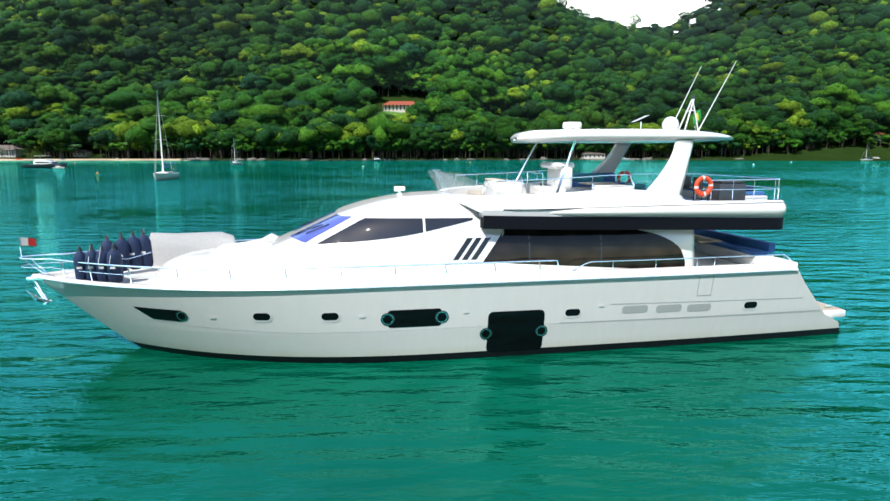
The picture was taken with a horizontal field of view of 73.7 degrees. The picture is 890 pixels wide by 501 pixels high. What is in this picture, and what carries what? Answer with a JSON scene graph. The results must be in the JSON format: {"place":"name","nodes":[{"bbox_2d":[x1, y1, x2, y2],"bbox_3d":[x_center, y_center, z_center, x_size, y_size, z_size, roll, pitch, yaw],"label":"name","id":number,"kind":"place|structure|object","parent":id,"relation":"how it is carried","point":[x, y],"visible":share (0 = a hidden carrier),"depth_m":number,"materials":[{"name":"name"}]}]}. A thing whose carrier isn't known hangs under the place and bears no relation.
{"place":"outdoors","nodes":[
{"label":"outdoors","id":0,"kind":"place"},
{"bbox_2d":[0,159,190,160],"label":"beach","id":1,"kind":"structure","parent":0,"point":[94,159],"depth_m":415.33,"materials":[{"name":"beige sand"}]},
{"bbox_2d":[0,160,889,500],"bbox_3d":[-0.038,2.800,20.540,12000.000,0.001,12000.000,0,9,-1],"label":"water","id":2,"kind":"structure","parent":0,"point":[92,408],"depth_m":15.26,"materials":[{"name":"teal liquid"}]},
{"bbox_2d":[21,159,67,167],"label":"motor yacht","id":3,"kind":"object","parent":2,"relation":"in","point":[44,163],"visible":0.96,"depth_m":225.11,"materials":[{"name":"grey"}]},
{"bbox_2d":[52,166,64,168],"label":"boat","id":4,"kind":"object","parent":2,"relation":"on","point":[58,167],"visible":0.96,"depth_m":218.59,"materials":[{"name":"white"}]},
{"bbox_2d":[153,90,178,179],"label":"sailboat","id":5,"kind":"object","parent":2,"relation":"on","point":[162,175],"visible":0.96,"depth_m":131.95,"materials":[{"name":"white plastic"}]},
{"bbox_2d":[230,138,242,164],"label":"sailboat","id":6,"kind":"object","parent":2,"relation":"on","point":[237,163],"visible":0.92,"depth_m":275.68,"materials":[{"name":"white plastic"}]},
{"bbox_2d":[370,157,383,160],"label":"boat","id":7,"kind":"object","parent":2,"relation":"on","point":[376,159],"visible":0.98,"depth_m":410.62,"materials":[{"name":"grey"}]},
{"bbox_2d":[18,62,845,362],"bbox_3d":[0.236,-1.327,19.896,26.445,9.953,6.631,-2,10,-10],"label":"yacht","id":8,"kind":"object","parent":2,"relation":"on","point":[563,258],"visible":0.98,"depth_m":17.80,"materials":[{"name":"white plastic"}]},
{"bbox_2d":[291,211,684,272],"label":"windows","id":9,"kind":"structure","parent":8,"relation":"in","point":[569,247],"depth_m":18.02,"materials":[{"name":"black glass"}]},
{"bbox_2d":[589,158,635,159],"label":"pier","id":10,"kind":"structure","parent":2,"relation":"in","point":[604,158],"depth_m":430.37,"materials":[{"name":"stone"}]},
{"bbox_2d":[0,0,889,160],"bbox_3d":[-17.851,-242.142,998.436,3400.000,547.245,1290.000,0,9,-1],"label":"terrain","id":11,"kind":"structure","parent":0,"point":[848,151],"depth_m":448.96,"materials":[{"name":"green plant"}]},
{"bbox_2d":[0,145,22,157],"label":"white beach house","id":12,"kind":"structure","parent":11,"relation":"on","point":[13,150],"depth_m":428.75,"materials":[{"name":"grey paint"}]},
{"bbox_2d":[72,149,91,156],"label":"house","id":13,"kind":"structure","parent":11,"relation":"on","point":[83,153],"depth_m":438.10,"materials":[{"name":"grey"}]},
{"bbox_2d":[378,111,404,115],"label":"lawn","id":14,"kind":"structure","parent":11,"relation":"on","point":[396,113],"depth_m":528.71,"materials":[{"name":"green plant"}]},
{"bbox_2d":[383,101,414,111],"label":"house","id":15,"kind":"structure","parent":11,"relation":"on","point":[397,106],"depth_m":530.69,"materials":[{"name":"paint"}]},
{"bbox_2d":[0,9,889,152],"bbox_3d":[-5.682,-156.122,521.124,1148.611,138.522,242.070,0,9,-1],"label":"forest","id":16,"kind":"object","parent":11,"relation":"on","point":[294,96],"visible":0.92,"depth_m":503.26,"materials":[{"name":"green plant"}]},
{"bbox_2d":[0,0,889,85],"bbox_3d":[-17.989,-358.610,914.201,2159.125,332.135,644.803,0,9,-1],"label":"forest","id":17,"kind":"object","parent":11,"relation":"on","point":[600,44],"visible":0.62,"depth_m":697.98,"materials":[{"name":"green plant"}]},
{"bbox_2d":[0,122,889,158],"bbox_3d":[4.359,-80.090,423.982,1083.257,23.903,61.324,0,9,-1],"label":"shore trees","id":18,"kind":"object","parent":11,"relation":"on","point":[428,144],"visible":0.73,"depth_m":426.31,"materials":[{"name":"green plant"}]},
{"bbox_2d":[3,22,888,157],"bbox_3d":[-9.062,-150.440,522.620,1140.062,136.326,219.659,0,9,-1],"label":"forest trunks","id":19,"kind":"object","parent":11,"relation":"on","point":[418,153],"visible":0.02,"depth_m":443.35,"materials":[{"name":"brown plant"}]},
{"bbox_2d":[26,139,889,158],"bbox_3d":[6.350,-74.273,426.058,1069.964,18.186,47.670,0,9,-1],"label":"shore trunks","id":20,"kind":"object","parent":11,"relation":"on","point":[495,152],"visible":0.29,"depth_m":431.59,"materials":[{"name":"brown plant"}]},
{"bbox_2d":[180,157,743,160],"bbox_3d":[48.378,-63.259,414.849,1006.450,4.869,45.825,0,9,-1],"label":"boulders","id":21,"kind":"object","parent":11,"relation":"on","point":[264,159],"visible":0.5,"depth_m":415.48,"materials":[{"name":"grey stone"}]},
{"bbox_2d":[211,158,716,160],"bbox_3d":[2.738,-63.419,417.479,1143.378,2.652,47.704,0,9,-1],"label":"shore rocks","id":22,"kind":"object","parent":11,"relation":"on","point":[434,159],"visible":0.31,"depth_m":422.30,"materials":[{"name":"grey stone"}]},
{"bbox_2d":[581,152,604,158],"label":"boat house","id":23,"kind":"structure","parent":11,"relation":"on","point":[586,155],"depth_m":438.78,"materials":[{"name":"grey"}]},
{"bbox_2d":[870,132,887,140],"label":"house","id":24,"kind":"structure","parent":11,"relation":"on","point":[878,133],"depth_m":446.54,"materials":[{"name":"tile"}]},
{"bbox_2d":[557,0,718,32],"bbox_3d":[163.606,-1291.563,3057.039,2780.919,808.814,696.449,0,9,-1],"label":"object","id":25,"kind":"structure","parent":0,"point":[662,12],"depth_m":2875.80,"materials":[{"name":"white"}]}
]}

